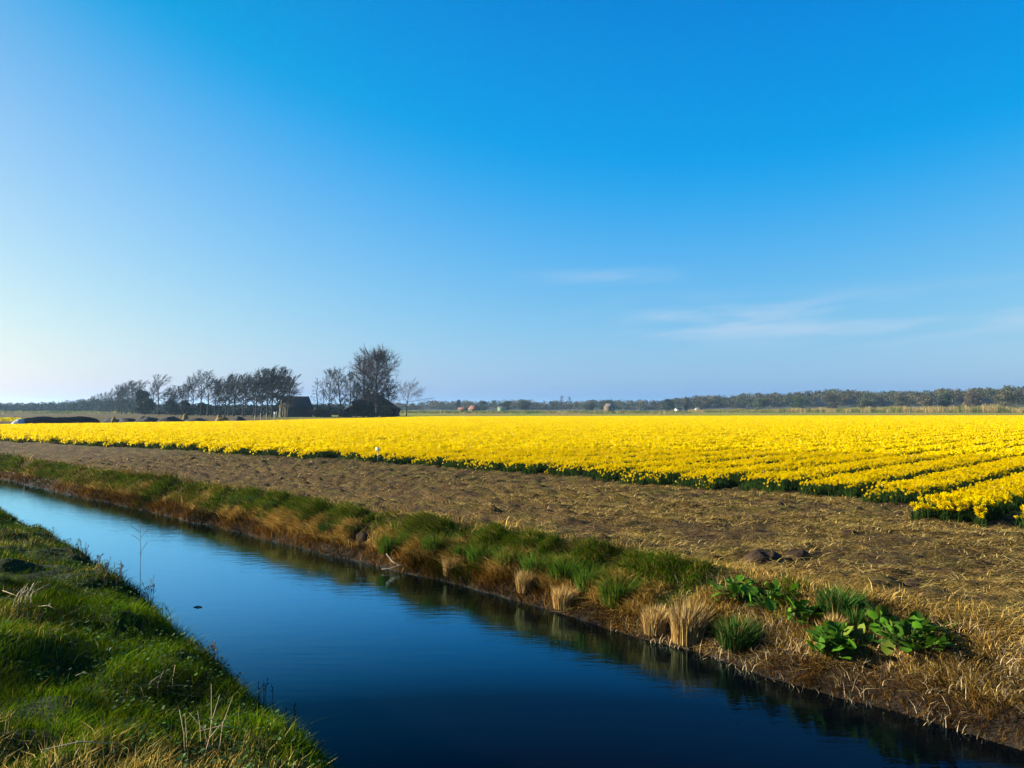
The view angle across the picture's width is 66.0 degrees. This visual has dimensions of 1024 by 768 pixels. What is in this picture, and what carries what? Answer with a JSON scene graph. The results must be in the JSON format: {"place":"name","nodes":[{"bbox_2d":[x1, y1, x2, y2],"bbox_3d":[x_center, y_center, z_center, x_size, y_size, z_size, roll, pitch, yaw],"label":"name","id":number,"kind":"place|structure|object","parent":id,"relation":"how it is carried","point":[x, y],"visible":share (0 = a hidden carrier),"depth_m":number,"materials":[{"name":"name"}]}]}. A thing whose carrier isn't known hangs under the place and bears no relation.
{"place":"outdoors","nodes":[
{"label":"outdoors","id":0,"kind":"place"},
{"bbox_2d":[0,410,693,413],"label":"rough grass","id":1,"kind":"structure","parent":0,"point":[429,412],"depth_m":328.11,"materials":[{"name":"plant"}]},
{"bbox_2d":[0,479,1023,767],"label":"water","id":2,"kind":"structure","parent":0,"point":[372,665],"depth_m":7.65,"materials":[{"name":"blue liquid"}]},
{"bbox_2d":[0,411,1023,767],"bbox_3d":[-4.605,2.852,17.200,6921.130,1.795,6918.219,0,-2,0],"label":"ground","id":3,"kind":"structure","parent":0,"point":[396,487],"depth_m":11.98,"materials":[{"name":"soil"}]},
{"bbox_2d":[0,583,49,608],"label":"dry stalks","id":4,"kind":"object","parent":3,"relation":"on","point":[27,598],"visible":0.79,"depth_m":5.99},
{"bbox_2d":[24,416,99,423],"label":"covered heap","id":5,"kind":"object","parent":3,"relation":"on","point":[46,419],"visible":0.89,"depth_m":99.26,"materials":[{"name":"black plastic"}]},
{"bbox_2d":[41,741,116,750],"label":"fallen stalk","id":6,"kind":"object","parent":3,"relation":"on","point":[77,742],"visible":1,"depth_m":3.44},
{"bbox_2d":[95,553,110,583],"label":"dead weed","id":7,"kind":"object","parent":3,"relation":"on","point":[101,567],"visible":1,"depth_m":7.73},
{"bbox_2d":[113,561,123,590],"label":"dead weed","id":8,"kind":"object","parent":3,"relation":"on","point":[120,567],"visible":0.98,"depth_m":7.76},
{"bbox_2d":[114,384,130,413],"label":"bare tree","id":9,"kind":"object","parent":3,"relation":"on","point":[117,394],"visible":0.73,"depth_m":306.11,"materials":[{"name":"brown plant"}]},
{"bbox_2d":[118,380,137,413],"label":"bare tree","id":10,"kind":"object","parent":3,"relation":"on","point":[127,385],"visible":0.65,"depth_m":295.52,"materials":[{"name":"brown plant"}]},
{"bbox_2d":[120,382,142,413],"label":"bare tree","id":11,"kind":"object","parent":3,"relation":"on","point":[125,391],"visible":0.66,"depth_m":292.06,"materials":[{"name":"brown plant"}]},
{"bbox_2d":[127,380,148,413],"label":"bare tree","id":12,"kind":"object","parent":3,"relation":"on","point":[139,383],"visible":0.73,"depth_m":281.88,"materials":[{"name":"brown plant"}]},
{"bbox_2d":[134,389,156,414],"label":"evergreen tree","id":13,"kind":"object","parent":3,"relation":"on","point":[145,403],"visible":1,"depth_m":239.24,"materials":[{"name":"green plant"}]},
{"bbox_2d":[134,416,158,421],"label":"covered heap","id":14,"kind":"object","parent":3,"relation":"on","point":[146,419],"visible":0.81,"depth_m":103.03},
{"bbox_2d":[149,374,171,414],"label":"bare tree","id":15,"kind":"object","parent":3,"relation":"on","point":[159,384],"visible":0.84,"depth_m":257.37,"materials":[{"name":"brown plant"}]},
{"bbox_2d":[0,515,335,767],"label":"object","id":16,"kind":"object","parent":3,"relation":"on","point":[296,752],"visible":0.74,"depth_m":4.88,"materials":[{"name":"plant"}]},
{"bbox_2d":[156,416,183,421],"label":"covered heap","id":17,"kind":"object","parent":3,"relation":"on","point":[171,419],"visible":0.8,"depth_m":103.07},
{"bbox_2d":[163,400,179,414],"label":"bush","id":18,"kind":"object","parent":3,"relation":"on","point":[171,406],"visible":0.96,"depth_m":230.89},
{"bbox_2d":[0,506,345,767],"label":"grass","id":19,"kind":"structure","parent":3,"relation":"on","point":[63,598],"depth_m":4.70,"materials":[{"name":"plant"}]},
{"bbox_2d":[170,385,185,414],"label":"bare tree","id":20,"kind":"object","parent":3,"relation":"on","point":[174,386],"visible":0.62,"depth_m":241.52,"materials":[{"name":"brown plant"}]},
{"bbox_2d":[179,400,191,414],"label":"bush","id":21,"kind":"object","parent":3,"relation":"on","point":[186,408],"visible":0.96,"depth_m":224.87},
{"bbox_2d":[178,376,200,404],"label":"bare tree","id":22,"kind":"object","parent":3,"relation":"on","point":[188,391],"visible":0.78,"depth_m":226.25,"materials":[{"name":"brown plant"}]},
{"bbox_2d":[184,376,205,414],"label":"bare tree","id":23,"kind":"object","parent":3,"relation":"on","point":[191,383],"visible":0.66,"depth_m":226.42,"materials":[{"name":"brown plant"}]},
{"bbox_2d":[186,370,215,415],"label":"bare tree","id":24,"kind":"object","parent":3,"relation":"on","point":[199,379],"visible":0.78,"depth_m":217.46,"materials":[{"name":"brown plant"}]},
{"bbox_2d":[194,402,209,414],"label":"bush","id":25,"kind":"object","parent":3,"relation":"on","point":[198,408],"visible":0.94,"depth_m":218.56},
{"bbox_2d":[179,684,232,758],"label":"dry stalks","id":26,"kind":"object","parent":3,"relation":"on","point":[208,741],"visible":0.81,"depth_m":3.83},
{"bbox_2d":[197,371,218,415],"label":"bare tree","id":27,"kind":"object","parent":3,"relation":"on","point":[209,386],"visible":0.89,"depth_m":210.74,"materials":[{"name":"brown plant"}]},
{"bbox_2d":[206,378,223,415],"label":"bare tree","id":28,"kind":"object","parent":3,"relation":"on","point":[212,391],"visible":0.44,"depth_m":212.25,"materials":[{"name":"brown plant"}]},
{"bbox_2d":[213,376,226,414],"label":"bare tree","id":29,"kind":"object","parent":3,"relation":"on","point":[218,391],"visible":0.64,"depth_m":206.30,"materials":[{"name":"brown plant"}]},
{"bbox_2d":[215,375,238,415],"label":"bare tree","id":30,"kind":"object","parent":3,"relation":"on","point":[225,384],"visible":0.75,"depth_m":200.29,"materials":[{"name":"brown plant"}]},
{"bbox_2d":[221,372,240,415],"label":"bare tree","id":31,"kind":"object","parent":3,"relation":"on","point":[236,402],"visible":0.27,"depth_m":203.31,"materials":[{"name":"brown plant"}]},
{"bbox_2d":[223,373,246,415],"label":"bare tree","id":32,"kind":"object","parent":3,"relation":"on","point":[233,384],"visible":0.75,"depth_m":198.00,"materials":[{"name":"brown plant"}]},
{"bbox_2d":[225,493,246,508],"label":"grass tussock","id":33,"kind":"object","parent":3,"relation":"on","point":[233,504],"depth_m":17.64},
{"bbox_2d":[233,374,253,416],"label":"bare tree","id":34,"kind":"object","parent":3,"relation":"on","point":[246,384],"visible":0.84,"depth_m":189.89,"materials":[{"name":"brown plant"}]},
{"bbox_2d":[236,372,254,416],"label":"bare tree","id":35,"kind":"object","parent":3,"relation":"on","point":[244,391],"visible":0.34,"depth_m":193.48,"materials":[{"name":"brown plant"}]},
{"bbox_2d":[243,373,263,416],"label":"bare tree","id":36,"kind":"object","parent":3,"relation":"on","point":[247,393],"visible":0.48,"depth_m":186.78,"materials":[{"name":"brown plant"}]},
{"bbox_2d":[247,368,269,416],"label":"bare tree","id":37,"kind":"object","parent":3,"relation":"on","point":[255,385],"visible":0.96,"depth_m":181.09,"materials":[{"name":"brown plant"}]},
{"bbox_2d":[248,367,275,416],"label":"bare tree","id":38,"kind":"object","parent":3,"relation":"on","point":[261,404],"visible":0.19,"depth_m":186.35,"materials":[{"name":"brown plant"}]},
{"bbox_2d":[257,367,280,416],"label":"bare tree","id":39,"kind":"object","parent":3,"relation":"on","point":[266,378],"visible":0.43,"depth_m":181.63,"materials":[{"name":"brown plant"}]},
{"bbox_2d":[263,365,282,416],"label":"bare tree","id":40,"kind":"object","parent":3,"relation":"on","point":[269,385],"visible":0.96,"depth_m":176.88,"materials":[{"name":"brown plant"}]},
{"bbox_2d":[263,366,292,416],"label":"bare tree","id":41,"kind":"object","parent":3,"relation":"on","point":[278,376],"visible":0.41,"depth_m":181.47,"materials":[{"name":"brown plant"}]},
{"bbox_2d":[276,367,297,416],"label":"bare tree","id":42,"kind":"object","parent":3,"relation":"on","point":[283,378],"visible":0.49,"depth_m":177.02,"materials":[{"name":"brown plant"}]},
{"bbox_2d":[277,374,303,417],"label":"bare tree","id":43,"kind":"object","parent":3,"relation":"on","point":[290,385],"visible":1,"depth_m":172.75,"materials":[{"name":"brown plant"}]},
{"bbox_2d":[276,396,313,416],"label":"barn","id":44,"kind":"structure","parent":3,"relation":"on","point":[301,406],"depth_m":185.29,"materials":[{"name":"tile"}]},
{"bbox_2d":[308,378,325,410],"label":"layered tree","id":45,"kind":"object","parent":3,"relation":"on","point":[316,395],"visible":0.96,"depth_m":180.20,"materials":[{"name":"brown plant"}]},
{"bbox_2d":[311,409,330,416],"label":"hedge","id":46,"kind":"object","parent":3,"relation":"on","point":[321,413],"visible":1,"depth_m":175.18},
{"bbox_2d":[317,519,336,534],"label":"grass tussock","id":47,"kind":"object","parent":3,"relation":"on","point":[321,530],"depth_m":14.58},
{"bbox_2d":[318,368,341,416],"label":"bare tree","id":48,"kind":"object","parent":3,"relation":"on","point":[329,383],"visible":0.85,"depth_m":184.01,"materials":[{"name":"brown plant"}]},
{"bbox_2d":[326,366,355,416],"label":"bare tree","id":49,"kind":"object","parent":3,"relation":"on","point":[336,380],"visible":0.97,"depth_m":181.90,"materials":[{"name":"brown plant"}]},
{"bbox_2d":[339,407,356,416],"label":"bush","id":50,"kind":"object","parent":3,"relation":"on","point":[348,412],"visible":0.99,"depth_m":178.87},
{"bbox_2d":[342,370,363,406],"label":"bare tree","id":51,"kind":"object","parent":3,"relation":"on","point":[350,374],"visible":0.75,"depth_m":183.87,"materials":[{"name":"brown plant"}]},
{"bbox_2d":[342,383,364,416],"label":"bare tree","id":52,"kind":"object","parent":3,"relation":"on","point":[358,386],"visible":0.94,"depth_m":179.99,"materials":[{"name":"brown plant"}]},
{"bbox_2d":[343,523,365,534],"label":"grass tussock","id":53,"kind":"object","parent":3,"relation":"on","point":[357,529],"depth_m":14.12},
{"bbox_2d":[351,399,367,416],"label":"bush","id":54,"kind":"object","parent":3,"relation":"on","point":[357,402],"visible":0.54,"depth_m":181.00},
{"bbox_2d":[356,531,373,542],"bbox_3d":[-2.578,2.766,13.960,0.409,0.340,0.308,1,-2,-17],"label":"earth mound","id":55,"kind":"object","parent":3,"relation":"on","point":[360,535],"visible":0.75,"depth_m":13.85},
{"bbox_2d":[357,402,375,416],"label":"bush","id":56,"kind":"object","parent":3,"relation":"on","point":[364,409],"visible":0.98,"depth_m":179.93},
{"bbox_2d":[352,353,381,416],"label":"bare tree","id":57,"kind":"object","parent":3,"relation":"on","point":[359,361],"visible":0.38,"depth_m":190.07,"materials":[{"name":"brown plant"}]},
{"bbox_2d":[358,373,382,414],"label":"bare tree","id":58,"kind":"object","parent":3,"relation":"on","point":[370,390],"visible":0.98,"depth_m":180.63,"materials":[{"name":"brown plant"}]},
{"bbox_2d":[345,392,401,415],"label":"farmhouse","id":59,"kind":"object","parent":3,"relation":"on","point":[374,410],"visible":0.1,"depth_m":201.75,"materials":[{"name":"tile"}]},
{"bbox_2d":[349,343,401,416],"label":"bare tree","id":60,"kind":"object","parent":3,"relation":"on","point":[378,355],"visible":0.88,"depth_m":185.13,"materials":[{"name":"brown plant"}]},
{"bbox_2d":[376,404,391,416],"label":"bush","id":61,"kind":"object","parent":3,"relation":"on","point":[384,411],"visible":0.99,"depth_m":178.97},
{"bbox_2d":[373,531,405,553],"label":"grass tussock","id":62,"kind":"object","parent":3,"relation":"on","point":[387,545],"depth_m":13.09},
{"bbox_2d":[379,379,400,405],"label":"bare tree","id":63,"kind":"object","parent":3,"relation":"on","point":[388,393],"visible":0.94,"depth_m":181.55,"materials":[{"name":"brown plant"}]},
{"bbox_2d":[398,529,423,545],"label":"grass tussock","id":64,"kind":"object","parent":3,"relation":"on","point":[405,539],"depth_m":13.01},
{"bbox_2d":[391,377,433,416],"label":"lone tree","id":65,"kind":"object","parent":3,"relation":"on","point":[413,393],"visible":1,"depth_m":168.13,"materials":[{"name":"brown plant"}]},
{"bbox_2d":[412,529,462,556],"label":"grass tussock","id":66,"kind":"object","parent":3,"relation":"on","point":[431,546],"depth_m":12.44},
{"bbox_2d":[440,555,462,576],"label":"grass tussock","id":67,"kind":"object","parent":3,"relation":"on","point":[446,565],"depth_m":11.88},
{"bbox_2d":[446,541,472,560],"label":"grass tussock","id":68,"kind":"object","parent":3,"relation":"on","point":[456,548],"depth_m":12.10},
{"bbox_2d":[464,543,498,565],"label":"grass tussock","id":69,"kind":"object","parent":3,"relation":"on","point":[473,553],"depth_m":11.72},
{"bbox_2d":[486,544,535,570],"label":"grass tussock","id":70,"kind":"object","parent":3,"relation":"on","point":[508,556],"depth_m":11.26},
{"bbox_2d":[0,451,1023,750],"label":"bank grass","id":71,"kind":"structure","parent":3,"relation":"on","point":[270,519],"depth_m":11.17,"materials":[{"name":"plant"}]},
{"bbox_2d":[0,385,1023,414],"bbox_3d":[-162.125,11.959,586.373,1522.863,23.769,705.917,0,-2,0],"label":"woodland","id":72,"kind":"object","parent":3,"relation":"on","point":[706,401],"visible":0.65,"depth_m":617.48,"materials":[{"name":"plant"}]},
{"bbox_2d":[512,567,536,593],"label":"grass tussock","id":73,"kind":"object","parent":3,"relation":"on","point":[526,581],"depth_m":10.66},
{"bbox_2d":[518,400,531,410],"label":"woodland tree","id":74,"kind":"object","parent":3,"relation":"on","point":[523,404],"visible":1,"depth_m":597.67,"materials":[{"name":"green plant"}]},
{"bbox_2d":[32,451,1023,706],"bbox_3d":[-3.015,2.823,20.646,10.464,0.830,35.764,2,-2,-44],"label":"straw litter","id":75,"kind":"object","parent":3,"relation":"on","point":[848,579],"visible":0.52,"depth_m":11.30,"materials":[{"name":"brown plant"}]},
{"bbox_2d":[516,549,560,578],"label":"grass tussock","id":76,"kind":"object","parent":3,"relation":"on","point":[532,560],"depth_m":10.80,"materials":[{"name":"plant"}]},
{"bbox_2d":[550,584,580,609],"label":"grass tussock","id":77,"kind":"object","parent":3,"relation":"on","point":[561,598],"depth_m":10.02,"materials":[{"name":"plant"}]},
{"bbox_2d":[537,551,599,581],"bbox_3d":[0.745,2.429,10.566,0.894,0.388,0.902,0,-2,10],"label":"grass tussock","id":78,"kind":"object","parent":3,"relation":"on","point":[554,569],"depth_m":10.45,"materials":[{"name":"plant"}]},
{"bbox_2d":[566,560,618,591],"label":"grass tussock","id":79,"kind":"object","parent":3,"relation":"on","point":[578,578],"depth_m":10.12,"materials":[{"name":"plant"}]},
{"bbox_2d":[592,569,654,608],"bbox_3d":[1.344,2.493,9.709,0.918,0.432,0.937,1,-2,-30],"label":"grass tussock","id":80,"kind":"object","parent":3,"relation":"on","point":[616,595],"depth_m":9.56,"materials":[{"name":"plant"}]},
{"bbox_2d":[636,601,670,635],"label":"grass tussock","id":81,"kind":"object","parent":3,"relation":"on","point":[653,621],"depth_m":8.83,"materials":[{"name":"plant"}]},
{"bbox_2d":[663,399,675,409],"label":"woodland tree","id":82,"kind":"object","parent":3,"relation":"on","point":[669,403],"visible":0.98,"depth_m":597.88,"materials":[{"name":"green plant"}]},
{"bbox_2d":[665,595,715,645],"bbox_3d":[1.972,2.560,8.650,0.625,0.542,0.623,0,-2,-13],"label":"grass tussock","id":83,"kind":"object","parent":3,"relation":"on","point":[684,626],"depth_m":8.56,"materials":[{"name":"plant"}]},
{"bbox_2d":[706,611,768,652],"bbox_3d":[2.362,2.565,8.226,0.705,0.370,0.679,-1,-2,16],"label":"grass tussock","id":84,"kind":"object","parent":3,"relation":"on","point":[730,638],"depth_m":8.12,"materials":[{"name":"plant"}]},
{"bbox_2d":[709,575,768,603],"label":"dock plant","id":85,"kind":"object","parent":3,"relation":"on","point":[734,587],"visible":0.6,"depth_m":8.90,"materials":[{"name":"green plant"}]},
{"bbox_2d":[748,398,769,409],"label":"woodland tree","id":86,"kind":"object","parent":3,"relation":"on","point":[762,402],"visible":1,"depth_m":538.55,"materials":[{"name":"green plant"}]},
{"bbox_2d":[743,549,782,565],"bbox_3d":[3.277,2.350,10.312,0.567,0.370,0.472,1,-2,-17],"label":"earth mound","id":87,"kind":"object","parent":3,"relation":"on","point":[759,555],"visible":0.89,"depth_m":10.17,"materials":[{"name":"soil"}]},
{"bbox_2d":[741,578,799,611],"bbox_3d":[2.846,2.325,8.583,0.628,0.359,0.492,0,-2,0],"label":"dock plant","id":88,"kind":"object","parent":3,"relation":"on","point":[758,593],"visible":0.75,"depth_m":8.56,"materials":[{"name":"green plant"}]},
{"bbox_2d":[785,548,810,560],"bbox_3d":[3.835,2.386,10.568,0.392,0.346,0.337,1,-2,-17],"label":"earth mound","id":89,"kind":"object","parent":3,"relation":"on","point":[797,553],"visible":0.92,"depth_m":10.48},
{"bbox_2d":[789,395,808,407],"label":"woodland tree","id":90,"kind":"object","parent":3,"relation":"on","point":[799,402],"visible":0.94,"depth_m":518.87,"materials":[{"name":"green plant"}]},
{"bbox_2d":[786,596,823,625],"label":"dock plant","id":91,"kind":"object","parent":3,"relation":"on","point":[799,607],"visible":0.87,"depth_m":8.12,"materials":[{"name":"green plant"}]},
{"bbox_2d":[610,565,1023,743],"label":"reed stubble","id":92,"kind":"object","parent":3,"relation":"on","point":[886,669],"visible":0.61,"depth_m":7.28,"materials":[{"name":"plant"}]},
{"bbox_2d":[821,392,844,408],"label":"woodland tree","id":93,"kind":"object","parent":3,"relation":"on","point":[828,397],"visible":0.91,"depth_m":498.09,"materials":[{"name":"green plant"}]},
{"bbox_2d":[822,611,851,634],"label":"grass tussock","id":94,"kind":"object","parent":3,"relation":"on","point":[834,619],"depth_m":7.82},
{"bbox_2d":[804,619,873,659],"bbox_3d":[3.123,2.479,7.599,0.641,0.340,0.605,1,-2,-34],"label":"dock plant","id":95,"kind":"object","parent":3,"relation":"on","point":[833,637],"visible":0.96,"depth_m":7.55,"materials":[{"name":"green plant"}]},
{"bbox_2d":[809,582,874,618],"bbox_3d":[3.363,2.198,8.061,0.724,0.338,0.657,2,-2,-44],"label":"grass tussock","id":96,"kind":"object","parent":3,"relation":"on","point":[824,600],"depth_m":8.02,"materials":[{"name":"plant"}]},
{"bbox_2d":[687,404,1023,412],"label":"reed bed","id":97,"kind":"object","parent":3,"relation":"on","point":[987,408],"visible":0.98,"depth_m":378.61,"materials":[{"name":"beige plant"}]},
{"bbox_2d":[834,599,891,629],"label":"grass tussock","id":98,"kind":"object","parent":3,"relation":"on","point":[852,615],"depth_m":7.79,"materials":[{"name":"plant"}]},
{"bbox_2d":[856,398,875,407],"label":"woodland tree","id":99,"kind":"object","parent":3,"relation":"on","point":[867,402],"visible":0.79,"depth_m":487.78,"materials":[{"name":"green plant"}]},
{"bbox_2d":[857,601,899,630],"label":"dock plant","id":100,"kind":"object","parent":3,"relation":"on","point":[881,610],"visible":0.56,"depth_m":7.63,"materials":[{"name":"green plant"}]},
{"bbox_2d":[894,395,913,407],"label":"woodland tree","id":101,"kind":"object","parent":3,"relation":"on","point":[900,402],"visible":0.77,"depth_m":478.14,"materials":[{"name":"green plant"}]},
{"bbox_2d":[869,610,956,654],"bbox_3d":[3.735,2.312,7.305,0.754,0.351,0.722,-1,-2,19],"label":"dock plant","id":102,"kind":"object","parent":3,"relation":"on","point":[916,621],"visible":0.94,"depth_m":7.23,"materials":[{"name":"green plant"}]},
{"bbox_2d":[903,578,925,587],"bbox_3d":[4.609,2.369,8.974,0.313,0.328,0.229,1,-2,-17],"label":"earth mound","id":103,"kind":"object","parent":3,"relation":"on","point":[912,584],"visible":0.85,"depth_m":8.93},
{"bbox_2d":[916,394,932,406],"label":"woodland tree","id":104,"kind":"object","parent":3,"relation":"on","point":[925,401],"visible":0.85,"depth_m":468.50,"materials":[{"name":"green plant"}]},
{"bbox_2d":[936,393,952,407],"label":"woodland tree","id":105,"kind":"object","parent":3,"relation":"on","point":[944,398],"visible":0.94,"depth_m":468.24,"materials":[{"name":"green plant"}]},
{"bbox_2d":[962,389,984,407],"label":"woodland tree","id":106,"kind":"object","parent":3,"relation":"on","point":[969,401],"visible":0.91,"depth_m":448.64,"materials":[{"name":"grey plant"}]},
{"bbox_2d":[991,390,1019,406],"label":"woodland tree","id":107,"kind":"object","parent":3,"relation":"on","point":[1002,396],"visible":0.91,"depth_m":438.57,"materials":[{"name":"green plant"}]},
{"bbox_2d":[0,415,1023,520],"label":"daffodil field","id":108,"kind":"structure","parent":0,"point":[833,455],"depth_m":34.95,"materials":[{"name":"yellow plant"}]},
{"bbox_2d":[0,0,1023,405],"label":"sky","id":109,"kind":"structure","parent":0,"point":[536,200],"materials":[{"name":"blue"}]},
{"bbox_2d":[400,397,1023,410],"bbox_3d":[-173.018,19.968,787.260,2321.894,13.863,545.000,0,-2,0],"label":"tree line","id":110,"kind":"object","parent":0,"point":[817,403],"depth_m":647.41,"materials":[{"name":"plant"}]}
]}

